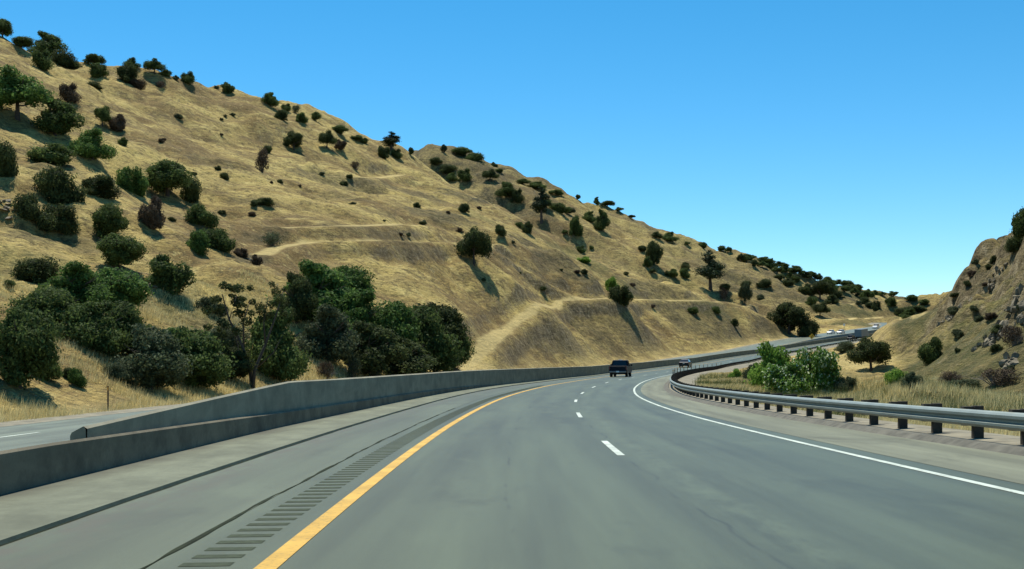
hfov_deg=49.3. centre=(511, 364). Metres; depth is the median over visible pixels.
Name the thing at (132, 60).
oak tree
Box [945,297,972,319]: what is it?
rock outcrop
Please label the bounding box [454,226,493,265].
oak tree
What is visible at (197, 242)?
shrub
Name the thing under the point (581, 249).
shrub
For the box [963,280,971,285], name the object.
shrub
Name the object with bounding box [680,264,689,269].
shrub
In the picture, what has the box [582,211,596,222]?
oak tree
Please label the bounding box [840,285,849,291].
oak tree
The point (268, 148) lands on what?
shrub
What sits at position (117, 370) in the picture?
shrub
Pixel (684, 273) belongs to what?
shrub
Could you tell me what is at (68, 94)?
shrub
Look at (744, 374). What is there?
shrub
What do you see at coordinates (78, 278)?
oak tree
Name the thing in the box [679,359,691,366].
car
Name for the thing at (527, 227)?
shrub
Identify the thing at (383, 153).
shrub
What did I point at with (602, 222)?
oak tree
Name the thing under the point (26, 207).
shrub
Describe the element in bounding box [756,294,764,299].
shrub
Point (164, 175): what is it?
oak tree
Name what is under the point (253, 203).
shrub
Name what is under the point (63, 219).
shrub
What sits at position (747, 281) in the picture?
shrub
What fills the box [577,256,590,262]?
shrub
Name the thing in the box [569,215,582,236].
shrub
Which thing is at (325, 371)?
dry shrub
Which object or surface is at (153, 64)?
oak tree
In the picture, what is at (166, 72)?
shrub
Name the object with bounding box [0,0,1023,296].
sky
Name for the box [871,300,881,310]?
shrub
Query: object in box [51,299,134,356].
oak tree
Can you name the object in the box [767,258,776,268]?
oak tree
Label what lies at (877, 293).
oak tree
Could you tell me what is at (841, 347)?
shrub
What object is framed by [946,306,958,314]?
shrub
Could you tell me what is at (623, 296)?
shrub
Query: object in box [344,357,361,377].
dry shrub
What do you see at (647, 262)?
shrub
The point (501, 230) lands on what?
shrub
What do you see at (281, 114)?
shrub
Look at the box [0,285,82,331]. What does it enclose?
oak tree
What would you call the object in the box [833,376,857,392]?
shrub
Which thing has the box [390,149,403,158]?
shrub
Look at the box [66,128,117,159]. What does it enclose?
bush
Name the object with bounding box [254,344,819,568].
lane marking
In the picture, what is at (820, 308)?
oak tree
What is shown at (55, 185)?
shrub
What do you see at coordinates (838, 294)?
shrub
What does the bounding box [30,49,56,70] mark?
shrub
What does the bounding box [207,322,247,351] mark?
shrub
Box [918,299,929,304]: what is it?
oak tree
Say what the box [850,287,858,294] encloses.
oak tree
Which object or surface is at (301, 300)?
oak tree
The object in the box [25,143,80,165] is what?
shrub
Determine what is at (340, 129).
oak tree
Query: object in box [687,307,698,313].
shrub
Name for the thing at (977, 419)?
guardrail
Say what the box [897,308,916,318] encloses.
oak tree
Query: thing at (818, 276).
oak tree
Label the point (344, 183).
shrub
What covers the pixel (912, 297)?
oak tree
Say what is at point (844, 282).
oak tree
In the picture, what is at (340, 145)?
shrub
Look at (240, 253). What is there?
shrub
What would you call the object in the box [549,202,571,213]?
shrub
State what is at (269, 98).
oak tree
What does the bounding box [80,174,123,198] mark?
shrub
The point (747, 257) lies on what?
oak tree
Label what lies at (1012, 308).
rock outcrop
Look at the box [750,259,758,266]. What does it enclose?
oak tree
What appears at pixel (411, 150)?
oak tree
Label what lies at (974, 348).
rock outcrop
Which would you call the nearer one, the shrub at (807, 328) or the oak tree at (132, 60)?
the oak tree at (132, 60)
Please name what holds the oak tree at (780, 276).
on the hills
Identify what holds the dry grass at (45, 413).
on the hills
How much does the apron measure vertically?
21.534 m
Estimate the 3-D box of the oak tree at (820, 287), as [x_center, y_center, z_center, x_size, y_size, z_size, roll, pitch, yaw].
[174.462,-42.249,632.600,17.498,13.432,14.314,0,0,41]
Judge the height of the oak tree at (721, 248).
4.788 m
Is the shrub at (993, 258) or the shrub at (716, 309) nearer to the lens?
the shrub at (993, 258)
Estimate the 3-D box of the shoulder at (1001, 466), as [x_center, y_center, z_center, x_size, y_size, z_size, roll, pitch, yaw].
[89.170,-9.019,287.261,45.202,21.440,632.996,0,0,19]
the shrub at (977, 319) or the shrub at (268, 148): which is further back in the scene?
the shrub at (268, 148)
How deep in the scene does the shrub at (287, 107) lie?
349.99 m
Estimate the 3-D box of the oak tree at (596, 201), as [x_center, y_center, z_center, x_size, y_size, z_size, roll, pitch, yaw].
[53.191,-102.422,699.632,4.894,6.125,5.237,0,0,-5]
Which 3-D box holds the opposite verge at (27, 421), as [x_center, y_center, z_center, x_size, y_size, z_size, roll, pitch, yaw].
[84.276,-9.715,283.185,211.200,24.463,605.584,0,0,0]
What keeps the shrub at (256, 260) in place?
on the hills
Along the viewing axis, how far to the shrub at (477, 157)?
638.12 m
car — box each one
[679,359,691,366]
[847,335,855,339]
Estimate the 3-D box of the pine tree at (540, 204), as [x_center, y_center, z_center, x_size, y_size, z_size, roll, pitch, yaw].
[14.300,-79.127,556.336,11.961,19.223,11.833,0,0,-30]
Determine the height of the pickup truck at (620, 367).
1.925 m
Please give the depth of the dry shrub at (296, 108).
354.25 m
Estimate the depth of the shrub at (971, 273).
127.39 m
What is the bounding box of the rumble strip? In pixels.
[177,386,539,566]
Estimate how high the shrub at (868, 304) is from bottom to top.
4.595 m
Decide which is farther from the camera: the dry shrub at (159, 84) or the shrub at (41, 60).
the dry shrub at (159, 84)
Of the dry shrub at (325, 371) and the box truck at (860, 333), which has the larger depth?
the box truck at (860, 333)
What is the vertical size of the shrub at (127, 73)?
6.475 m
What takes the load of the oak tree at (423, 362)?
on the hills
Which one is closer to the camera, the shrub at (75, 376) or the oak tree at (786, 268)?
the shrub at (75, 376)
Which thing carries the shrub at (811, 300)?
on the hills
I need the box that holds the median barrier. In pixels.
[0,333,873,494]
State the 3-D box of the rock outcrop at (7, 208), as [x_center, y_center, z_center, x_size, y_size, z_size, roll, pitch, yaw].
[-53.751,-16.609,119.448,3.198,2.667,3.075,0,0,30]
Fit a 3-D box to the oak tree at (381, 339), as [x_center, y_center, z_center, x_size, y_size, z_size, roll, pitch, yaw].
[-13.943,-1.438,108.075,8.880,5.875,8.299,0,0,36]
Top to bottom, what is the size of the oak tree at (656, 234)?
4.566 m
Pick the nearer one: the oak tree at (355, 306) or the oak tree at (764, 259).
the oak tree at (355, 306)
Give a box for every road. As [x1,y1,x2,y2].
[0,323,886,450]
[144,339,1023,568]
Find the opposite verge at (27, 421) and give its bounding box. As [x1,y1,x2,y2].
[0,323,881,426]
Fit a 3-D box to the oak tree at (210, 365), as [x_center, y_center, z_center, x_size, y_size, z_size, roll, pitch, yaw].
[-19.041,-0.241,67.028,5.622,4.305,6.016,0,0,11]
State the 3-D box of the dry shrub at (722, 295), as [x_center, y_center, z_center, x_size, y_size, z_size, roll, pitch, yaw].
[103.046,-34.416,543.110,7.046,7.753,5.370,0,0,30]
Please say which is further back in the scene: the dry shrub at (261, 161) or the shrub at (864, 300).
the shrub at (864, 300)
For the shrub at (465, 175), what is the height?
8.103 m
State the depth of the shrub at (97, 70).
291.85 m
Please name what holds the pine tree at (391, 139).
on the hills
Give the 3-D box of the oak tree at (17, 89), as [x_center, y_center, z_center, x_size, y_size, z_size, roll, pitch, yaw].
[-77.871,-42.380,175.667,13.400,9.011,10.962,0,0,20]
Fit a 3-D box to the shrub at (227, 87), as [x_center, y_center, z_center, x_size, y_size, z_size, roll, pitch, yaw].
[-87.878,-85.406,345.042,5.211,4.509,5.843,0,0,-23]
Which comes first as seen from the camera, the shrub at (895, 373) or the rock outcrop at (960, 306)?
the shrub at (895, 373)
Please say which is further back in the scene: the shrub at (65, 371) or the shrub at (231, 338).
the shrub at (231, 338)
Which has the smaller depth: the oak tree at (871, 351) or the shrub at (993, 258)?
the oak tree at (871, 351)
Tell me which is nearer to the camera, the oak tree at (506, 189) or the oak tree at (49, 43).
the oak tree at (49, 43)
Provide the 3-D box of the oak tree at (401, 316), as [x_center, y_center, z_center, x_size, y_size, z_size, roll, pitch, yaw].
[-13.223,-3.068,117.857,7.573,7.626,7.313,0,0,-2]
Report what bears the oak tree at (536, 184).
on the hills
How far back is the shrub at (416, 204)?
277.68 m
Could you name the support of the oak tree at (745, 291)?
on the hills
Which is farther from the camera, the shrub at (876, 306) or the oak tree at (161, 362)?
the shrub at (876, 306)
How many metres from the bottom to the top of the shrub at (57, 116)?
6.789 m
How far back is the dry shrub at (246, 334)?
87.48 m
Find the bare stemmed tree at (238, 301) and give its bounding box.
[201,278,304,388]
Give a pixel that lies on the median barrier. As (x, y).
(116, 442)
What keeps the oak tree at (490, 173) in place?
on the hills
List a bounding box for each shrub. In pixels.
[0,137,20,176]
[3,280,15,288]
[8,254,60,283]
[11,191,41,221]
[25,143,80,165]
[29,162,88,203]
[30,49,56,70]
[32,361,62,380]
[35,203,81,235]
[49,47,82,68]
[57,82,81,104]
[61,367,69,378]
[67,367,87,387]
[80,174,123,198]
[87,81,103,90]
[88,62,109,77]
[101,362,135,381]
[108,113,126,131]
[115,64,138,83]
[115,166,148,197]
[117,137,127,145]
[128,78,146,89]
[137,195,166,229]
[142,252,196,294]
[155,80,165,87]
[158,69,171,76]
[173,113,182,118]
[179,71,196,84]
[179,176,203,202]
[181,203,219,228]
[185,229,210,255]
[193,296,229,316]
[202,225,237,252]
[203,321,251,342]
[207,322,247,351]
[219,172,229,179]
[221,81,235,93]
[233,248,248,257]
[249,201,257,206]
[250,254,262,265]
[251,197,275,205]
[254,147,269,172]
[259,231,282,245]
[263,144,272,152]
[274,107,287,120]
[281,103,291,111]
[290,105,300,112]
[296,112,308,122]
[315,360,337,378]
[340,181,347,185]
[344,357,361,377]
[350,135,362,140]
[350,160,360,169]
[359,138,368,142]
[364,349,383,375]
[377,145,389,158]
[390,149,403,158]
[413,202,420,207]
[438,163,457,173]
[456,168,473,181]
[457,203,469,212]
[465,152,484,161]
[494,224,506,236]
[510,188,525,202]
[521,221,532,233]
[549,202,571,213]
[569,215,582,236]
[576,245,586,252]
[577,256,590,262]
[581,269,588,274]
[605,275,619,290]
[607,285,633,307]
[642,256,652,266]
[664,269,677,277]
[679,268,690,278]
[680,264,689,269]
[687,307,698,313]
[711,306,721,313]
[718,286,730,299]
[728,368,741,377]
[730,318,738,326]
[740,280,750,285]
[740,364,758,378]
[743,338,792,387]
[756,278,772,287]
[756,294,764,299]
[761,358,816,394]
[782,278,794,286]
[785,346,841,391]
[795,317,819,336]
[797,283,812,294]
[805,296,817,305]
[833,291,844,298]
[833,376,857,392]
[834,340,855,352]
[860,297,870,303]
[865,302,872,307]
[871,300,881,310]
[882,367,907,384]
[884,296,897,306]
[894,308,905,315]
[900,372,925,387]
[917,335,943,365]
[938,370,967,381]
[944,378,981,389]
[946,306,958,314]
[949,293,959,296]
[952,330,964,337]
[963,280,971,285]
[967,270,975,277]
[968,305,978,310]
[971,367,1020,385]
[974,316,984,322]
[984,312,997,319]
[985,264,992,269]
[988,344,1002,352]
[990,255,996,261]
[990,324,1002,333]
[999,325,1023,346]
[1002,236,1022,252]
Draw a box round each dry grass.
[0,269,395,422]
[697,366,1023,435]
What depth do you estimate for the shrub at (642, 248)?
582.59 m
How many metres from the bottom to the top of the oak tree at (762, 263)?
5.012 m
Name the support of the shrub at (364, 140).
on the hills
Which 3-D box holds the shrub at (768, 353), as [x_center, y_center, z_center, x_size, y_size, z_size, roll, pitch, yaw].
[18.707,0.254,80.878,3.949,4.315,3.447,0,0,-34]
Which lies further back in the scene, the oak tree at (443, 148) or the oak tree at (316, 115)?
the oak tree at (443, 148)
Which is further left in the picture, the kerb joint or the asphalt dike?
the kerb joint
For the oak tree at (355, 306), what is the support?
on the hills
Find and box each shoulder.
[0,338,861,568]
[641,340,1023,483]
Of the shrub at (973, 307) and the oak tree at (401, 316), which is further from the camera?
the oak tree at (401, 316)
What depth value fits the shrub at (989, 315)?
80.29 m
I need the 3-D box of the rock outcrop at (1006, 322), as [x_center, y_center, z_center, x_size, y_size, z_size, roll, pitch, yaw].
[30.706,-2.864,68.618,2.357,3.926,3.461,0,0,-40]
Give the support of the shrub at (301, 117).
on the hills
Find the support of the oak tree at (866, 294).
on the hills
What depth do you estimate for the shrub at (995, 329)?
69.24 m
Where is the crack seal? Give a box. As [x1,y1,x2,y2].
[140,408,453,568]
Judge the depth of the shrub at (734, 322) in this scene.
359.84 m
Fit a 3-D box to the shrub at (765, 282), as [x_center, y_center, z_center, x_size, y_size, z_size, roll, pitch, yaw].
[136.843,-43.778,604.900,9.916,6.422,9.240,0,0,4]
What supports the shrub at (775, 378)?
on the hills
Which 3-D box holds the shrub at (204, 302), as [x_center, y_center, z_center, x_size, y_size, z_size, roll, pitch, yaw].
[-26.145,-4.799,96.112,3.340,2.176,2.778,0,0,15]
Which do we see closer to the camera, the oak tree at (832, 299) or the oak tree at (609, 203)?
the oak tree at (832, 299)
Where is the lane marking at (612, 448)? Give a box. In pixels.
[574,359,740,454]
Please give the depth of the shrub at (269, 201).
187.94 m
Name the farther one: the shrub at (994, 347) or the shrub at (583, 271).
the shrub at (583, 271)
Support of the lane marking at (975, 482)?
on the road at (542, 477)
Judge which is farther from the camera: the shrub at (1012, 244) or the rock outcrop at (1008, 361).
the shrub at (1012, 244)
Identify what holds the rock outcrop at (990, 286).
on the hills
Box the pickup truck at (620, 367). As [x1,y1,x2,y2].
[609,360,631,376]
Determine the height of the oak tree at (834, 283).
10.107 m
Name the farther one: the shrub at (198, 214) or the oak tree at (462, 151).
the oak tree at (462, 151)
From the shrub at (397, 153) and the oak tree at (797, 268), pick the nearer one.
the shrub at (397, 153)
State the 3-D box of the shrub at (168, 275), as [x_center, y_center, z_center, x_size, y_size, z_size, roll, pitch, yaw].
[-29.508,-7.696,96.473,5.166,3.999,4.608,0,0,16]
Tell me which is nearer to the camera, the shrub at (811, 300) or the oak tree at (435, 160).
the shrub at (811, 300)
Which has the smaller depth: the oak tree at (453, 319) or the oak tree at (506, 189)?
the oak tree at (453, 319)
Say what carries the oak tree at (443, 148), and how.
on the hills
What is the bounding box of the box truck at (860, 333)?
[854,329,868,338]
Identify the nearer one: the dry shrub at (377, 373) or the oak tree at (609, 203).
the dry shrub at (377, 373)
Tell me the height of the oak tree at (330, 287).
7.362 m
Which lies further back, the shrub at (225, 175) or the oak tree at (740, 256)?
the oak tree at (740, 256)
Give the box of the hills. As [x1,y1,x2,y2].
[0,36,1023,430]
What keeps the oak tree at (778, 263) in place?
on the hills
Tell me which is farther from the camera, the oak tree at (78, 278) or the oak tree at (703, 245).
the oak tree at (703, 245)
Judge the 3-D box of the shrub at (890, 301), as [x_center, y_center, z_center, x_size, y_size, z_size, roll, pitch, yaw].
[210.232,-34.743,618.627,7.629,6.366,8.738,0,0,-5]
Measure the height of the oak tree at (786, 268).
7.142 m
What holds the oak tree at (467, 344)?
on the hills
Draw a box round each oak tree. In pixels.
[0,18,13,37]
[0,64,57,120]
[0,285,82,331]
[0,305,66,389]
[11,35,35,48]
[26,30,74,56]
[26,260,116,304]
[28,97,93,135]
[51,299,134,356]
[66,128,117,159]
[82,53,106,63]
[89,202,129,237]
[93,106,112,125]
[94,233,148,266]
[95,267,154,311]
[102,323,195,389]
[105,300,160,357]
[122,57,141,67]
[143,58,167,73]
[143,158,197,196]
[164,327,180,343]
[174,326,237,389]
[221,345,256,379]
[240,307,312,381]
[260,92,279,106]
[265,259,372,321]
[275,271,323,323]
[282,131,303,149]
[293,302,368,364]
[310,111,321,119]
[317,129,338,147]
[318,287,397,337]
[332,124,349,133]
[333,264,376,292]
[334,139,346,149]
[343,320,420,375]
[367,299,421,342]
[382,336,445,374]
[408,147,413,154]
[410,303,469,372]
[427,302,471,344]
[429,157,443,164]
[440,144,447,151]
[445,173,458,180]
[451,146,472,155]
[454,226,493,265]
[454,331,476,366]
[481,168,499,180]
[494,181,516,197]
[515,178,531,184]
[526,181,546,188]
[549,189,563,194]
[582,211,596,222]
[592,209,611,230]
[593,197,599,204]
[598,200,615,206]
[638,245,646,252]
[645,240,663,265]
[651,231,662,238]
[662,231,679,241]
[699,242,707,248]
[717,245,725,250]
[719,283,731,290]
[724,246,731,252]
[736,253,744,261]
[737,283,752,304]
[741,254,752,262]
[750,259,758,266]
[756,261,767,267]
[757,256,776,262]
[766,300,811,334]
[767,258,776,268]
[771,266,783,272]
[772,261,789,266]
[773,274,785,279]
[780,263,791,271]
[790,265,802,272]
[791,275,799,282]
[801,272,812,277]
[810,302,832,315]
[811,279,835,299]
[813,273,822,281]
[823,276,836,282]
[823,295,838,303]
[827,280,839,291]
[839,280,852,285]
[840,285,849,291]
[843,336,893,371]
[850,284,863,290]
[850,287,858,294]
[859,290,874,297]
[871,290,880,295]
[888,291,897,296]
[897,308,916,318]
[904,294,917,301]
[904,305,928,311]
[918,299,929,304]
[1008,208,1023,240]
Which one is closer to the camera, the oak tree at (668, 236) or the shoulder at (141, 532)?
the shoulder at (141, 532)
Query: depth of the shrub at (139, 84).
299.18 m
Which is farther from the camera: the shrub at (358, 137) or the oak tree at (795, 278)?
the oak tree at (795, 278)
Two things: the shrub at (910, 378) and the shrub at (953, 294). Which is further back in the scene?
the shrub at (953, 294)
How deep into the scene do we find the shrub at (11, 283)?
74.61 m
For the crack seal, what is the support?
on the shoulder at (141, 532)
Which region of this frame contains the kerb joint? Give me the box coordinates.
[0,369,647,545]
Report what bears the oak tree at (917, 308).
on the hills
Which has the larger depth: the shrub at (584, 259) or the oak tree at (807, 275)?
the oak tree at (807, 275)
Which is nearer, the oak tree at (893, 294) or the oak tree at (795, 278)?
the oak tree at (795, 278)
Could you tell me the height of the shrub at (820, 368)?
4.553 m
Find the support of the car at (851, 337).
on the road at (542, 477)
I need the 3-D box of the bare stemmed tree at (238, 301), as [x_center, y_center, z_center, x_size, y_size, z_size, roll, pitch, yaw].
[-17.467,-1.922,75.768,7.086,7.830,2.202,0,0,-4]
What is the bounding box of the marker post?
[107,386,108,409]
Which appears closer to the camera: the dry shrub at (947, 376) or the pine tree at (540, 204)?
the dry shrub at (947, 376)
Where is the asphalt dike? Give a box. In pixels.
[664,345,1023,455]
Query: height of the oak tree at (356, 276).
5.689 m
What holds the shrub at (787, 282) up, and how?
on the hills
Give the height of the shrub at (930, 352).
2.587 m
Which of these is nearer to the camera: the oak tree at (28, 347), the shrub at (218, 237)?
the oak tree at (28, 347)
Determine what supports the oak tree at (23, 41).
on the hills
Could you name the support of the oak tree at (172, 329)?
on the hills
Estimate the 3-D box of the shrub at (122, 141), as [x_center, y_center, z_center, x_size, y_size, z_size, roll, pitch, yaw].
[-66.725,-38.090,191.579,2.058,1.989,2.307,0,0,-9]
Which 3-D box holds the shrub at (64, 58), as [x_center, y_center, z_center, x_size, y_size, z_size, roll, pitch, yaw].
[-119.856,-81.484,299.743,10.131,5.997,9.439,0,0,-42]
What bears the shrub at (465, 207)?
on the hills
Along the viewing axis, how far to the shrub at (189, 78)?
327.23 m
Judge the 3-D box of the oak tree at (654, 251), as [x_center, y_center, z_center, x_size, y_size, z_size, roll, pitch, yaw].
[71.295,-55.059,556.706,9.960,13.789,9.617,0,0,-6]
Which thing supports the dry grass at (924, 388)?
on the hills
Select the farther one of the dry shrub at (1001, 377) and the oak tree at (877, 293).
the oak tree at (877, 293)
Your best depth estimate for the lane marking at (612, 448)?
19.59 m
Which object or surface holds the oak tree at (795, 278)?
on the hills
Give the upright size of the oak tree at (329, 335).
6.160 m
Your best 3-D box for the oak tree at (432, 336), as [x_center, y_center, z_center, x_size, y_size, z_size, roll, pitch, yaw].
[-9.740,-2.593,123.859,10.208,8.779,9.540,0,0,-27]
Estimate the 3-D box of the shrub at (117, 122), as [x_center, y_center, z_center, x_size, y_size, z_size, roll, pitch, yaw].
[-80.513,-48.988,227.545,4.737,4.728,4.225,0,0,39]
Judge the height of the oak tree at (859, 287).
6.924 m
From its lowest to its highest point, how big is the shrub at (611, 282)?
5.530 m
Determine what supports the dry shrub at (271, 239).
on the hills
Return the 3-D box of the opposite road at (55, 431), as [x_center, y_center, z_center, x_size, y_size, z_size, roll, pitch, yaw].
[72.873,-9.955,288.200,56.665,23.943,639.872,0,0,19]
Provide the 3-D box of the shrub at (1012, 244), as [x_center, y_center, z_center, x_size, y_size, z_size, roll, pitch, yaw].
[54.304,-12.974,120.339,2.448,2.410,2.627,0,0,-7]
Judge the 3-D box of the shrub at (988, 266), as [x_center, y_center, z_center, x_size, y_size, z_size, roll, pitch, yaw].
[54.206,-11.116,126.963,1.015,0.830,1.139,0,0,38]
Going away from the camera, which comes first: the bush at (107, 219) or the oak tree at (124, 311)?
the oak tree at (124, 311)
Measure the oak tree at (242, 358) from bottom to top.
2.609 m
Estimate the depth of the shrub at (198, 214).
151.97 m
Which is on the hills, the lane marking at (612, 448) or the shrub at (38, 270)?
the shrub at (38, 270)
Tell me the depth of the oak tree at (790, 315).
393.30 m
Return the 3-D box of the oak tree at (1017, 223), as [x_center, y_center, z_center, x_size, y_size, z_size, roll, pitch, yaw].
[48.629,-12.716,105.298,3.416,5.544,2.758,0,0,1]
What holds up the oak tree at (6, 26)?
on the hills
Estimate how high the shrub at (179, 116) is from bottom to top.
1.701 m
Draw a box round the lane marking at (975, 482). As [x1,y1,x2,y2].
[633,374,1023,494]
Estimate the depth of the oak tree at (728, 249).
767.54 m
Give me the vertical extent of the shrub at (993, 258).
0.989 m
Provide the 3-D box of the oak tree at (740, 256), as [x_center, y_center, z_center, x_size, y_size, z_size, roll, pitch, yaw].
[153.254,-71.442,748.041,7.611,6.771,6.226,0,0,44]
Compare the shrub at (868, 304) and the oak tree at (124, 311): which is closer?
the oak tree at (124, 311)
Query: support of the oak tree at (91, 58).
on the hills
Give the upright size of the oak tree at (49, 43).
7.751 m
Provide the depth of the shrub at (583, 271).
283.76 m
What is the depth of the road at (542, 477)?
11.05 m
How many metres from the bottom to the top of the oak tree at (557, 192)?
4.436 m
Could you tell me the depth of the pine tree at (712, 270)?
551.22 m
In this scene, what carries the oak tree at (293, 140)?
on the hills
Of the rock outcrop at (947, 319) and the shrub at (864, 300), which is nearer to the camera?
the rock outcrop at (947, 319)
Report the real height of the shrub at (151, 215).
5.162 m
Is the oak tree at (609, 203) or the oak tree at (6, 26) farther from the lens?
the oak tree at (609, 203)
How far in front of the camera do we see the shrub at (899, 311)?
608.58 m
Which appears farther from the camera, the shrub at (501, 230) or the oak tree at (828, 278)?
the oak tree at (828, 278)
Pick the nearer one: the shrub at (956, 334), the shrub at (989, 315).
the shrub at (989, 315)
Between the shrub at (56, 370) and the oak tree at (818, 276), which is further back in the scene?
the oak tree at (818, 276)
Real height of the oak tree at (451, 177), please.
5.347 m
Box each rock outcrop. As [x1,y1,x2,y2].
[0,199,17,218]
[937,316,952,326]
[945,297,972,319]
[971,334,1000,351]
[982,287,1023,345]
[986,351,1018,374]
[987,262,1007,292]
[998,283,1023,335]
[1007,312,1023,330]
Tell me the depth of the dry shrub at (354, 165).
326.21 m
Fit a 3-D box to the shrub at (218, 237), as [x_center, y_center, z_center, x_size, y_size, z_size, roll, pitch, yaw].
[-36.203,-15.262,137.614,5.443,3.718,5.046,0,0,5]
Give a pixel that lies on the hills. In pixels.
(568, 316)
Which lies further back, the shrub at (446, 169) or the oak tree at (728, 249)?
the oak tree at (728, 249)
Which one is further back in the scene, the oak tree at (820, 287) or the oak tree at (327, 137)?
the oak tree at (820, 287)
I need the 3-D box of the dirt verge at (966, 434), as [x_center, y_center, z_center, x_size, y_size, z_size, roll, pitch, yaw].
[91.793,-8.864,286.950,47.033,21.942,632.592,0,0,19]
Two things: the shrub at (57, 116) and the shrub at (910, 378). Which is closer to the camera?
the shrub at (910, 378)
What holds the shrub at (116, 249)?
on the hills
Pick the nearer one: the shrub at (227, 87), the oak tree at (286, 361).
the oak tree at (286, 361)
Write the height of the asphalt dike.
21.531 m
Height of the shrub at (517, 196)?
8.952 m
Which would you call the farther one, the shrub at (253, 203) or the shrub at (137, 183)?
the shrub at (253, 203)
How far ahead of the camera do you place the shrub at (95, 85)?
281.26 m
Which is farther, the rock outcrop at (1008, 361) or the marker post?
the rock outcrop at (1008, 361)
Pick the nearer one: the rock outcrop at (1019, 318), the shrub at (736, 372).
the rock outcrop at (1019, 318)
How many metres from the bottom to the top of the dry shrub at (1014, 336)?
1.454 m
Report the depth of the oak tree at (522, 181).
627.29 m
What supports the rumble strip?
on the road at (542, 477)
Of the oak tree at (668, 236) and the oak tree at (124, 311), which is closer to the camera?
the oak tree at (124, 311)
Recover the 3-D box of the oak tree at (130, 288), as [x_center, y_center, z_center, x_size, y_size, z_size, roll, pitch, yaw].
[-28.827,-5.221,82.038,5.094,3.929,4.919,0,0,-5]
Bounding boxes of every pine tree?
[378,131,401,150]
[528,187,550,223]
[692,249,725,290]
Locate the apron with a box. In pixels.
[0,337,866,545]
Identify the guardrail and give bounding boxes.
[670,339,1023,444]
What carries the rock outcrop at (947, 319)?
on the hills
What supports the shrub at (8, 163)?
on the hills
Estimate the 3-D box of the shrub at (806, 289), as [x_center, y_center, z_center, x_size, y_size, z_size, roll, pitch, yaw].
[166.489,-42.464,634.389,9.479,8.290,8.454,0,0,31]
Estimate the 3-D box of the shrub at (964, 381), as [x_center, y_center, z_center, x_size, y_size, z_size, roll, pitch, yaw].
[24.612,1.143,60.924,2.167,0.861,2.325,0,0,9]
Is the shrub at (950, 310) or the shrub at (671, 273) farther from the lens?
the shrub at (671, 273)
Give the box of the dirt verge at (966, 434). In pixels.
[669,341,1023,446]

